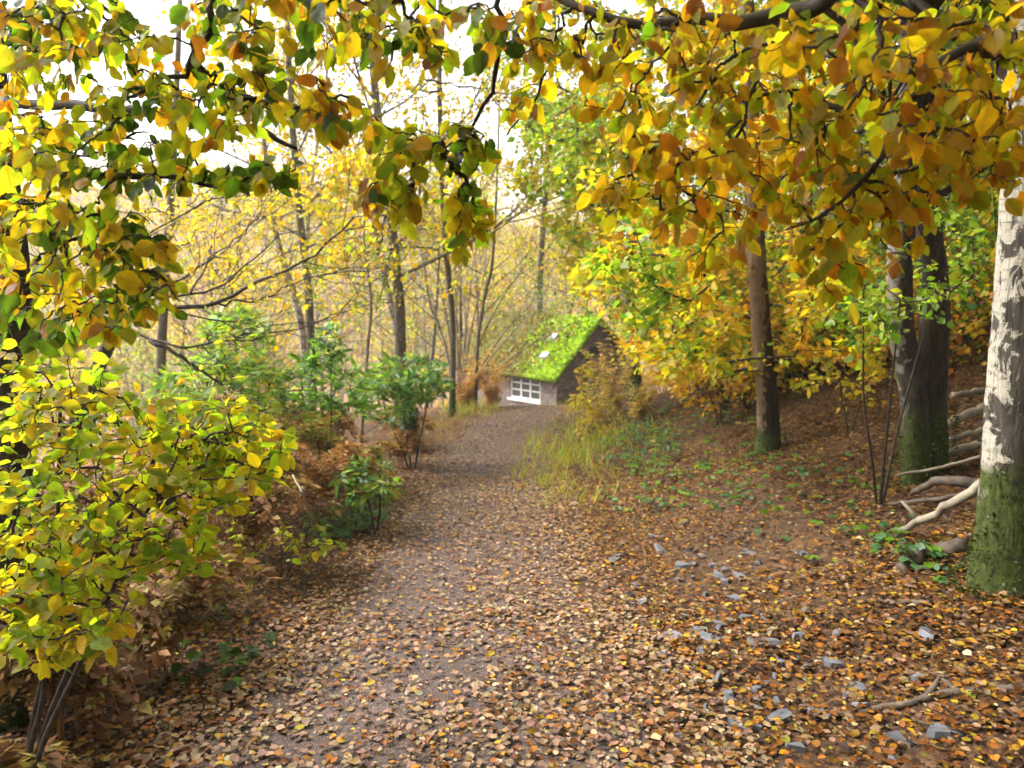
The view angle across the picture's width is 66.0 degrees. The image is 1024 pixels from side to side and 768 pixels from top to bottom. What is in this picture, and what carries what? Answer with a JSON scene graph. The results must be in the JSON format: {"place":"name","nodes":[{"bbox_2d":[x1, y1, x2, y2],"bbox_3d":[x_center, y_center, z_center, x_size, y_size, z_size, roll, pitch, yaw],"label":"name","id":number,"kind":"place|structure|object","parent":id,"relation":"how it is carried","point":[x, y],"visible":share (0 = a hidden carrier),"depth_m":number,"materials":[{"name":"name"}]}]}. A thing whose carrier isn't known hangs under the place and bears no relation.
{"place":"outdoors","nodes":[
{"label":"outdoors","id":0,"kind":"place"},
{"bbox_2d":[187,406,675,767],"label":"path","id":1,"kind":"structure","parent":0,"point":[380,704],"depth_m":4.06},
{"bbox_2d":[0,0,1001,241],"label":"sky","id":2,"kind":"structure","parent":0,"point":[145,11],"materials":[{"name":"white"}]},
{"bbox_2d":[4,187,1023,767],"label":"ground","id":3,"kind":"structure","parent":0,"point":[792,681],"depth_m":5.17,"materials":[{"name":"soil"}]},
{"bbox_2d":[0,734,85,767],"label":"bracken clump","id":4,"kind":"object","parent":3,"relation":"on","point":[13,753],"visible":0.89,"depth_m":2.68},
{"bbox_2d":[0,610,102,705],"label":"bracken clump","id":5,"kind":"object","parent":3,"relation":"on","point":[3,624],"visible":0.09,"depth_m":3.10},
{"bbox_2d":[45,588,131,645],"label":"bracken clump","id":6,"kind":"object","parent":3,"relation":"on","point":[100,600],"visible":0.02,"depth_m":3.77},
{"bbox_2d":[0,577,177,740],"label":"bracken clump","id":7,"kind":"object","parent":3,"relation":"on","point":[82,683],"visible":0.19,"depth_m":3.11,"materials":[{"name":"plant"}]},
{"bbox_2d":[32,465,171,608],"bbox_3d":[-2.547,0.987,4.768,1.117,0.949,1.392,-6,10,-35],"label":"bracken clump","id":8,"kind":"object","parent":3,"relation":"on","point":[67,486],"visible":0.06,"depth_m":4.60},
{"bbox_2d":[0,338,298,767],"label":"beech sapling","id":9,"kind":"object","parent":3,"relation":"on","point":[193,470],"visible":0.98,"depth_m":2.23,"materials":[{"name":"yellow plant"}]},
{"bbox_2d":[27,0,308,463],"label":"field maple","id":10,"kind":"object","parent":3,"relation":"on","point":[170,205],"visible":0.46,"depth_m":11.78,"materials":[{"name":"yellow plant"}]},
{"bbox_2d":[75,538,280,680],"bbox_3d":[-1.628,1.158,3.954,1.024,0.657,0.932,5,10,34],"label":"bracken clump","id":11,"kind":"object","parent":3,"relation":"on","point":[166,603],"visible":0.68,"depth_m":3.78,"materials":[{"name":"plant"}]},
{"bbox_2d":[109,417,247,521],"bbox_3d":[-2.769,0.799,7.067,1.427,1.048,1.627,-6,10,-35],"label":"bracken clump","id":12,"kind":"object","parent":3,"relation":"on","point":[198,423],"visible":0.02,"depth_m":6.88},
{"bbox_2d":[122,513,242,610],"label":"bracken clump","id":13,"kind":"object","parent":3,"relation":"on","point":[149,522],"visible":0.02,"depth_m":4.73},
{"bbox_2d":[108,389,261,437],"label":"bracken clump","id":14,"kind":"object","parent":3,"relation":"on","point":[184,401],"visible":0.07,"depth_m":8.44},
{"bbox_2d":[98,424,297,542],"bbox_3d":[-2.304,0.823,6.038,1.382,1.049,1.488,0,8,0],"label":"bracken clump","id":15,"kind":"object","parent":3,"relation":"on","point":[164,451],"visible":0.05,"depth_m":5.77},
{"bbox_2d":[144,301,294,417],"bbox_3d":[-2.715,0.320,7.496,1.402,2.231,2.040,-4,9,-25],"label":"rhododendron","id":16,"kind":"object","parent":3,"relation":"on","point":[212,333],"visible":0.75,"depth_m":7.17,"materials":[{"name":"green plant"}]},
{"bbox_2d":[152,447,344,580],"bbox_3d":[-1.782,0.911,5.295,1.234,0.942,1.518,-4,9,-28],"label":"bracken clump","id":17,"kind":"object","parent":3,"relation":"on","point":[267,501],"visible":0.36,"depth_m":5.30,"materials":[{"name":"plant"}]},
{"bbox_2d":[26,124,489,541],"bbox_3d":[-2.686,-0.411,7.247,4.987,4.539,1.969,0,8,0],"label":"leaning tree","id":18,"kind":"object","parent":3,"relation":"on","point":[161,343],"visible":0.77,"depth_m":7.12,"materials":[{"name":"yellow plant"}]},
{"bbox_2d":[0,0,524,733],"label":"beech tree","id":19,"kind":"object","parent":3,"relation":"on","point":[124,242],"visible":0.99,"depth_m":1.69,"materials":[{"name":"yellow plant"}]},
{"bbox_2d":[126,0,409,403],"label":"slender tree","id":20,"kind":"object","parent":3,"relation":"on","point":[302,340],"visible":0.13,"depth_m":14.77,"materials":[{"name":"yellow plant"}]},
{"bbox_2d":[219,512,345,579],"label":"beech sapling","id":21,"kind":"object","parent":3,"relation":"on","point":[324,549],"visible":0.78,"depth_m":5.28,"materials":[{"name":"green plant"}]},
{"bbox_2d":[99,0,508,411],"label":"slender tree","id":22,"kind":"object","parent":3,"relation":"on","point":[310,330],"visible":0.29,"depth_m":12.56,"materials":[{"name":"yellow plant"}]},
{"bbox_2d":[292,474,320,538],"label":"fallen branch","id":23,"kind":"object","parent":3,"relation":"on","point":[306,502],"visible":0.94,"depth_m":4.18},
{"bbox_2d":[174,0,444,298],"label":"slender tree","id":24,"kind":"object","parent":3,"relation":"on","point":[311,160],"visible":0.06,"depth_m":16.56,"materials":[{"name":"yellow plant"}]},
{"bbox_2d":[261,400,361,487],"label":"bracken clump","id":25,"kind":"object","parent":3,"relation":"on","point":[344,425],"visible":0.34,"depth_m":8.67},
{"bbox_2d":[266,410,361,513],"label":"bracken clump","id":26,"kind":"object","parent":3,"relation":"on","point":[305,434],"visible":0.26,"depth_m":7.29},
{"bbox_2d":[275,410,369,454],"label":"bracken clump","id":27,"kind":"object","parent":3,"relation":"on","point":[362,436],"visible":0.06,"depth_m":9.77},
{"bbox_2d":[268,319,382,473],"bbox_3d":[-2.014,0.287,8.463,1.204,2.015,1.914,-2,8,-14],"label":"rhododendron","id":28,"kind":"object","parent":3,"relation":"on","point":[332,366],"visible":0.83,"depth_m":8.00,"materials":[{"name":"green plant"}]},
{"bbox_2d":[272,439,400,532],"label":"bracken clump","id":29,"kind":"object","parent":3,"relation":"on","point":[341,453],"visible":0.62,"depth_m":6.55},
{"bbox_2d":[191,141,495,448],"bbox_3d":[-2.264,-0.997,10.289,4.148,4.518,2.563,0,8,0],"label":"slender tree","id":30,"kind":"object","parent":3,"relation":"on","point":[360,163],"visible":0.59,"depth_m":10.09,"materials":[{"name":"yellow plant"}]},
{"bbox_2d":[230,57,460,350],"bbox_3d":[-3.059,-2.749,16.020,5.238,7.087,3.299,2,8,11],"label":"slender tree","id":31,"kind":"object","parent":3,"relation":"on","point":[387,296],"visible":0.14,"depth_m":15.80,"materials":[{"name":"yellow plant"}]},
{"bbox_2d":[339,445,384,496],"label":"bracken clump","id":32,"kind":"object","parent":3,"relation":"on","point":[373,450],"visible":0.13,"depth_m":7.97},
{"bbox_2d":[328,455,405,533],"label":"rhododendron","id":33,"kind":"object","parent":3,"relation":"on","point":[344,481],"visible":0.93,"depth_m":6.38,"materials":[{"name":"green plant"}]},
{"bbox_2d":[344,350,455,469],"bbox_3d":[-1.389,0.379,9.564,1.493,1.713,1.780,0,8,0],"label":"rhododendron","id":34,"kind":"object","parent":3,"relation":"on","point":[409,389],"visible":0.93,"depth_m":9.25,"materials":[{"name":"green plant"}]},
{"bbox_2d":[371,409,434,441],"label":"bracken clump","id":35,"kind":"object","parent":3,"relation":"on","point":[429,427],"visible":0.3,"depth_m":11.41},
{"bbox_2d":[374,427,433,470],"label":"bracken clump","id":36,"kind":"object","parent":3,"relation":"on","point":[394,447],"visible":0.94,"depth_m":9.72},
{"bbox_2d":[396,405,420,453],"bbox_3d":[-1.464,0.648,11.141,0.348,0.855,0.357,6,10,36],"label":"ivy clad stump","id":37,"kind":"object","parent":3,"relation":"on","point":[410,422],"visible":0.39,"depth_m":11.06,"materials":[{"name":"green plant"}]},
{"bbox_2d":[154,391,687,651],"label":"grass","id":38,"kind":"structure","parent":3,"relation":"on","point":[562,457],"depth_m":10.12,"materials":[{"name":"plant"}]},
{"bbox_2d":[284,0,579,417],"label":"field maple","id":39,"kind":"object","parent":3,"relation":"on","point":[452,374],"visible":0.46,"depth_m":12.63,"materials":[{"name":"yellow plant"}]},
{"bbox_2d":[231,0,635,427],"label":"slender tree","id":40,"kind":"object","parent":3,"relation":"on","point":[399,322],"visible":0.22,"depth_m":13.47,"materials":[{"name":"yellow plant"}]},
{"bbox_2d":[326,175,573,410],"bbox_3d":[-1.448,-1.950,17.300,5.796,5.347,3.874,-8,11,-43],"label":"slender tree","id":41,"kind":"object","parent":3,"relation":"on","point":[426,276],"visible":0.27,"depth_m":16.91,"materials":[{"name":"yellow plant"}]},
{"bbox_2d":[441,344,494,407],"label":"bracken clump","id":42,"kind":"object","parent":3,"relation":"on","point":[468,388],"visible":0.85,"depth_m":17.22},
{"bbox_2d":[464,353,511,407],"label":"bracken clump","id":43,"kind":"object","parent":3,"relation":"on","point":[489,390],"visible":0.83,"depth_m":17.56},
{"bbox_2d":[404,169,579,407],"bbox_3d":[-0.864,-2.251,18.251,4.899,6.200,4.781,0,8,0],"label":"coppiced hazel","id":44,"kind":"object","parent":3,"relation":"on","point":[459,276],"visible":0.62,"depth_m":18.50,"materials":[{"name":"yellow plant"}]},
{"bbox_2d":[419,53,583,409],"bbox_3d":[-0.535,-3.172,16.835,4.700,7.857,4.303,-4,9,-26],"label":"slender tree","id":45,"kind":"object","parent":3,"relation":"on","point":[487,289],"visible":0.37,"depth_m":16.88,"materials":[{"name":"yellow plant"}]},
{"bbox_2d":[21,0,997,466],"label":"woods","id":46,"kind":"object","parent":3,"relation":"on","point":[423,330],"visible":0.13,"depth_m":34.35,"materials":[{"name":"yellow plant"}]},
{"bbox_2d":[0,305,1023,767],"bbox_3d":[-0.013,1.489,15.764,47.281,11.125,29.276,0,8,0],"label":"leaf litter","id":47,"kind":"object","parent":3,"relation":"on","point":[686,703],"visible":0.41,"depth_m":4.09,"materials":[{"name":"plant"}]},
{"bbox_2d":[20,0,1013,475],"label":"foliage","id":48,"kind":"object","parent":3,"relation":"on","point":[968,330],"visible":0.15,"depth_m":28.52,"materials":[{"name":"yellow plant"}]},
{"bbox_2d":[101,398,948,710],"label":"undergrowth","id":49,"kind":"object","parent":3,"relation":"on","point":[227,652],"visible":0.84,"depth_m":6.65,"materials":[{"name":"green plant"}]},
{"bbox_2d":[456,309,641,406],"bbox_3d":[0.946,-0.358,23.788,4.604,3.748,4.019,8,11,44],"label":"stone hut","id":50,"kind":"object","parent":3,"relation":"on","point":[547,379],"visible":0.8,"depth_m":22.29,"materials":[{"name":"green plant"}]},
{"bbox_2d":[507,378,541,404],"bbox_3d":[0.376,0.103,22.091,1.300,0.790,0.170,8,11,44],"label":"window","id":51,"kind":"structure","parent":50,"relation":"in","point":[522,389],"depth_m":22.13,"materials":[{"name":"white paint"}]},
{"bbox_2d":[492,0,623,321],"bbox_3d":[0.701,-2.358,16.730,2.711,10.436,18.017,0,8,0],"label":"tree","id":52,"kind":"object","parent":3,"relation":"on","point":[552,123],"visible":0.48,"depth_m":9.79,"materials":[{"name":"plant"}]},
{"bbox_2d":[566,364,619,440],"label":"spindle shrub","id":53,"kind":"object","parent":3,"relation":"on","point":[593,410],"visible":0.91,"depth_m":11.88,"materials":[{"name":"yellow plant"}]},
{"bbox_2d":[569,356,617,424],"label":"bracken clump","id":54,"kind":"object","parent":3,"relation":"on","point":[601,412],"visible":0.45,"depth_m":13.18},
{"bbox_2d":[579,329,633,418],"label":"bracken clump","id":55,"kind":"object","parent":3,"relation":"on","point":[621,381],"visible":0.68,"depth_m":13.36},
{"bbox_2d":[607,557,620,565],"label":"slate stone","id":56,"kind":"object","parent":3,"relation":"on","point":[612,559],"visible":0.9,"depth_m":5.65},
{"bbox_2d":[585,381,643,432],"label":"spindle shrub","id":57,"kind":"object","parent":3,"relation":"on","point":[612,399],"visible":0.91,"depth_m":11.92,"materials":[{"name":"brown plant"}]},
{"bbox_2d":[610,329,672,392],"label":"woodland shrub","id":58,"kind":"object","parent":3,"relation":"on","point":[621,363],"visible":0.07,"depth_m":17.16,"materials":[{"name":"yellow plant"}]},
{"bbox_2d":[618,347,666,420],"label":"bracken clump","id":59,"kind":"object","parent":3,"relation":"on","point":[646,396],"visible":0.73,"depth_m":12.31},
{"bbox_2d":[636,695,655,706],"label":"slate stone","id":60,"kind":"object","parent":3,"relation":"on","point":[652,700],"visible":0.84,"depth_m":3.51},
{"bbox_2d":[499,0,794,403],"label":"beech tree","id":61,"kind":"object","parent":3,"relation":"on","point":[575,232],"visible":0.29,"depth_m":11.15,"materials":[{"name":"green plant"}]},
{"bbox_2d":[655,543,666,553],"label":"slate stone","id":62,"kind":"object","parent":3,"relation":"on","point":[659,547],"visible":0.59,"depth_m":5.85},
{"bbox_2d":[663,630,682,642],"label":"slate stone","id":63,"kind":"object","parent":3,"relation":"on","point":[676,633],"visible":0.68,"depth_m":4.20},
{"bbox_2d":[485,0,861,380],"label":"oak tree","id":64,"kind":"object","parent":3,"relation":"on","point":[588,312],"visible":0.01,"depth_m":20.24,"materials":[{"name":"yellow plant"}]},
{"bbox_2d":[674,561,694,568],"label":"slate stone","id":65,"kind":"object","parent":3,"relation":"on","point":[681,565],"visible":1,"depth_m":5.33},
{"bbox_2d":[638,359,750,424],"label":"beech sapling","id":66,"kind":"object","parent":3,"relation":"on","point":[676,390],"visible":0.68,"depth_m":9.58,"materials":[{"name":"green plant"}]},
{"bbox_2d":[689,626,708,634],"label":"slate stone","id":67,"kind":"object","parent":3,"relation":"on","point":[696,628],"visible":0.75,"depth_m":4.25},
{"bbox_2d":[552,72,855,330],"bbox_3d":[6.755,-4.822,23.670,7.516,11.881,10.221,5,10,33],"label":"oak tree","id":68,"kind":"object","parent":3,"relation":"on","point":[576,297],"visible":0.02,"depth_m":21.82,"materials":[{"name":"yellow plant"}]},
{"bbox_2d":[697,630,723,644],"bbox_3d":[1.033,1.338,4.139,0.171,0.026,0.084,9,16,32],"label":"slate stone","id":69,"kind":"object","parent":3,"relation":"on","point":[706,636],"visible":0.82,"depth_m":4.14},
{"bbox_2d":[708,669,721,688],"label":"slate stone","id":70,"kind":"object","parent":3,"relation":"on","point":[718,676],"visible":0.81,"depth_m":3.69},
{"bbox_2d":[490,0,957,264],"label":"oak tree","id":71,"kind":"object","parent":3,"relation":"on","point":[683,195],"visible":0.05,"depth_m":17.75,"materials":[{"name":"yellow plant"}]},
{"bbox_2d":[723,716,745,731],"bbox_3d":[0.919,1.413,3.264,0.026,0.030,0.134,-6,10,-37],"label":"slate stone","id":72,"kind":"object","parent":3,"relation":"on","point":[729,721],"visible":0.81,"depth_m":3.27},
{"bbox_2d":[725,594,744,602],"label":"slate stone","id":73,"kind":"object","parent":3,"relation":"on","point":[733,596],"visible":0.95,"depth_m":4.62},
{"bbox_2d":[733,571,749,580],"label":"slate stone","id":74,"kind":"object","parent":3,"relation":"on","point":[735,574],"visible":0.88,"depth_m":4.90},
{"bbox_2d":[552,0,943,457],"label":"young beech","id":75,"kind":"object","parent":3,"relation":"on","point":[696,345],"visible":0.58,"depth_m":6.76,"materials":[{"name":"yellow plant"}]},
{"bbox_2d":[741,550,756,556],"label":"slate stone","id":76,"kind":"object","parent":3,"relation":"on","point":[746,553],"visible":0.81,"depth_m":5.31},
{"bbox_2d":[751,685,762,693],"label":"slate stone","id":77,"kind":"object","parent":3,"relation":"on","point":[757,687],"visible":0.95,"depth_m":3.59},
{"bbox_2d":[496,0,1023,324],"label":"beech tree","id":78,"kind":"object","parent":3,"relation":"on","point":[948,155],"visible":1,"depth_m":1.54,"materials":[{"name":"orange plant"}]},
{"bbox_2d":[759,636,781,645],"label":"slate stone","id":79,"kind":"object","parent":3,"relation":"on","point":[772,641],"visible":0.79,"depth_m":3.96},
{"bbox_2d":[765,708,793,725],"bbox_3d":[1.116,1.395,3.300,0.139,0.026,0.064,-6,18,-25],"label":"slate stone","id":80,"kind":"object","parent":3,"relation":"on","point":[785,713],"visible":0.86,"depth_m":3.29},
{"bbox_2d":[550,0,1013,490],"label":"twin stem tree","id":81,"kind":"object","parent":3,"relation":"on","point":[924,439],"visible":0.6,"depth_m":5.47,"materials":[{"name":"brown plant"}]},
{"bbox_2d":[588,0,1002,358],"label":"oak tree","id":82,"kind":"object","parent":3,"relation":"on","point":[797,223],"visible":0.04,"depth_m":13.12,"materials":[{"name":"yellow plant"}]},
{"bbox_2d":[785,741,805,752],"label":"slate stone","id":83,"kind":"object","parent":3,"relation":"on","point":[799,746],"visible":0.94,"depth_m":3.04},
{"bbox_2d":[588,0,1008,310],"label":"oak tree","id":84,"kind":"object","parent":3,"relation":"on","point":[600,38],"visible":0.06,"depth_m":10.62,"materials":[{"name":"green plant"}]},
{"bbox_2d":[791,631,808,639],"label":"slate stone","id":85,"kind":"object","parent":3,"relation":"on","point":[799,634],"visible":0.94,"depth_m":3.96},
{"bbox_2d":[793,548,809,555],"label":"slate stone","id":86,"kind":"object","parent":3,"relation":"on","point":[802,553],"visible":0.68,"depth_m":4.94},
{"bbox_2d":[676,7,958,208],"bbox_3d":[8.718,-7.321,15.310,10.159,10.877,9.642,-4,9,-26],"label":"oak tree","id":87,"kind":"object","parent":3,"relation":"on","point":[784,109],"visible":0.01,"depth_m":17.25,"materials":[{"name":"yellow plant"}]},
{"bbox_2d":[805,707,831,719],"bbox_3d":[1.291,1.387,3.313,0.099,0.033,0.065,1,8,10],"label":"slate stone","id":88,"kind":"object","parent":3,"relation":"on","point":[821,708],"visible":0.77,"depth_m":3.32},
{"bbox_2d":[689,92,952,213],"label":"oak tree","id":89,"kind":"object","parent":3,"relation":"on","point":[886,157],"visible":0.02,"depth_m":15.67,"materials":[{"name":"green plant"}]},
{"bbox_2d":[821,655,844,668],"bbox_3d":[1.512,1.321,3.733,0.059,0.026,0.128,-7,11,-42],"label":"slate stone","id":90,"kind":"object","parent":3,"relation":"on","point":[835,662],"visible":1,"depth_m":3.72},
{"bbox_2d":[788,350,896,434],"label":"hazel sapling","id":91,"kind":"object","parent":3,"relation":"on","point":[843,382],"visible":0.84,"depth_m":7.29,"materials":[{"name":"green plant"}]},
{"bbox_2d":[846,681,865,691],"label":"slate stone","id":92,"kind":"object","parent":3,"relation":"on","point":[860,685],"visible":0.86,"depth_m":3.50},
{"bbox_2d":[764,7,1002,220],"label":"oak tree","id":93,"kind":"object","parent":3,"relation":"on","point":[968,120],"visible":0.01,"depth_m":19.82,"materials":[{"name":"yellow plant"}]},
{"bbox_2d":[765,0,1023,607],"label":"birch tree","id":94,"kind":"object","parent":3,"relation":"on","point":[996,557],"visible":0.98,"depth_m":3.78,"materials":[{"name":"white plant"}]},
{"bbox_2d":[887,750,903,766],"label":"slate stone","id":95,"kind":"object","parent":3,"relation":"on","point":[893,758],"visible":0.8,"depth_m":2.89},
{"bbox_2d":[886,731,917,747],"bbox_3d":[1.487,1.351,2.994,0.070,0.025,0.105,3,9,-37],"label":"slate stone","id":96,"kind":"object","parent":3,"relation":"on","point":[897,735],"visible":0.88,"depth_m":2.99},
{"bbox_2d":[811,193,996,506],"bbox_3d":[2.395,-0.054,4.715,1.177,2.201,1.109,0,8,0],"label":"hazel sapling","id":97,"kind":"object","parent":3,"relation":"on","point":[882,323],"visible":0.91,"depth_m":4.66,"materials":[{"name":"green plant"}]},
{"bbox_2d":[877,597,930,605],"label":"fallen branch","id":98,"kind":"object","parent":3,"relation":"on","point":[903,602],"visible":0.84,"depth_m":4.03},
{"bbox_2d":[809,675,1023,718],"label":"fallen branch","id":99,"kind":"object","parent":3,"relation":"on","point":[925,697],"visible":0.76,"depth_m":3.26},
{"bbox_2d":[918,626,938,640],"bbox_3d":[1.962,1.171,3.712,0.084,0.027,0.133,12,9,30],"label":"slate stone","id":100,"kind":"object","parent":3,"relation":"on","point":[923,631],"visible":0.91,"depth_m":3.69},
{"bbox_2d":[884,493,976,505],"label":"fallen branch","id":101,"kind":"object","parent":3,"relation":"on","point":[935,499],"visible":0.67,"depth_m":4.82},
{"bbox_2d":[910,476,977,494],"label":"fallen branch","id":102,"kind":"object","parent":101,"relation":"on","point":[964,481],"visible":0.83,"depth_m":4.84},
{"bbox_2d":[896,537,967,574],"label":"fallen branch","id":103,"kind":"object","parent":3,"relation":"on","point":[957,545],"visible":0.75,"depth_m":4.35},
{"bbox_2d":[894,479,978,536],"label":"fallen branch","id":104,"kind":"object","parent":3,"relation":"on","point":[969,493],"visible":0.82,"depth_m":4.38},
{"bbox_2d":[894,455,980,476],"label":"fallen branch","id":105,"kind":"object","parent":3,"relation":"on","point":[943,466],"visible":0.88,"depth_m":5.17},
{"bbox_2d":[926,723,962,738],"bbox_3d":[1.623,1.304,2.950,0.125,0.026,0.097,1,0,32],"label":"slate stone","id":106,"kind":"object","parent":3,"relation":"on","point":[936,731],"visible":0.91,"depth_m":2.94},
{"bbox_2d":[914,211,997,345],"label":"woodland shrub","id":107,"kind":"object","parent":3,"relation":"on","point":[960,263],"visible":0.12,"depth_m":8.80,"materials":[{"name":"green plant"}]},
{"bbox_2d":[893,709,1023,725],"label":"fallen branch","id":108,"kind":"object","parent":3,"relation":"on","point":[987,721],"visible":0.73,"depth_m":2.96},
{"bbox_2d":[949,441,981,456],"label":"fallen branch","id":109,"kind":"object","parent":3,"relation":"on","point":[966,447],"visible":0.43,"depth_m":5.78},
{"bbox_2d":[948,402,983,427],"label":"fallen branch","id":110,"kind":"object","parent":3,"relation":"on","point":[977,410],"visible":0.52,"depth_m":6.00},
{"bbox_2d":[949,427,982,442],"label":"fallen branch","id":111,"kind":"object","parent":3,"relation":"on","point":[970,433],"visible":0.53,"depth_m":5.91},
{"bbox_2d":[950,387,985,398],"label":"fallen branch","id":112,"kind":"object","parent":3,"relation":"on","point":[967,393],"visible":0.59,"depth_m":6.46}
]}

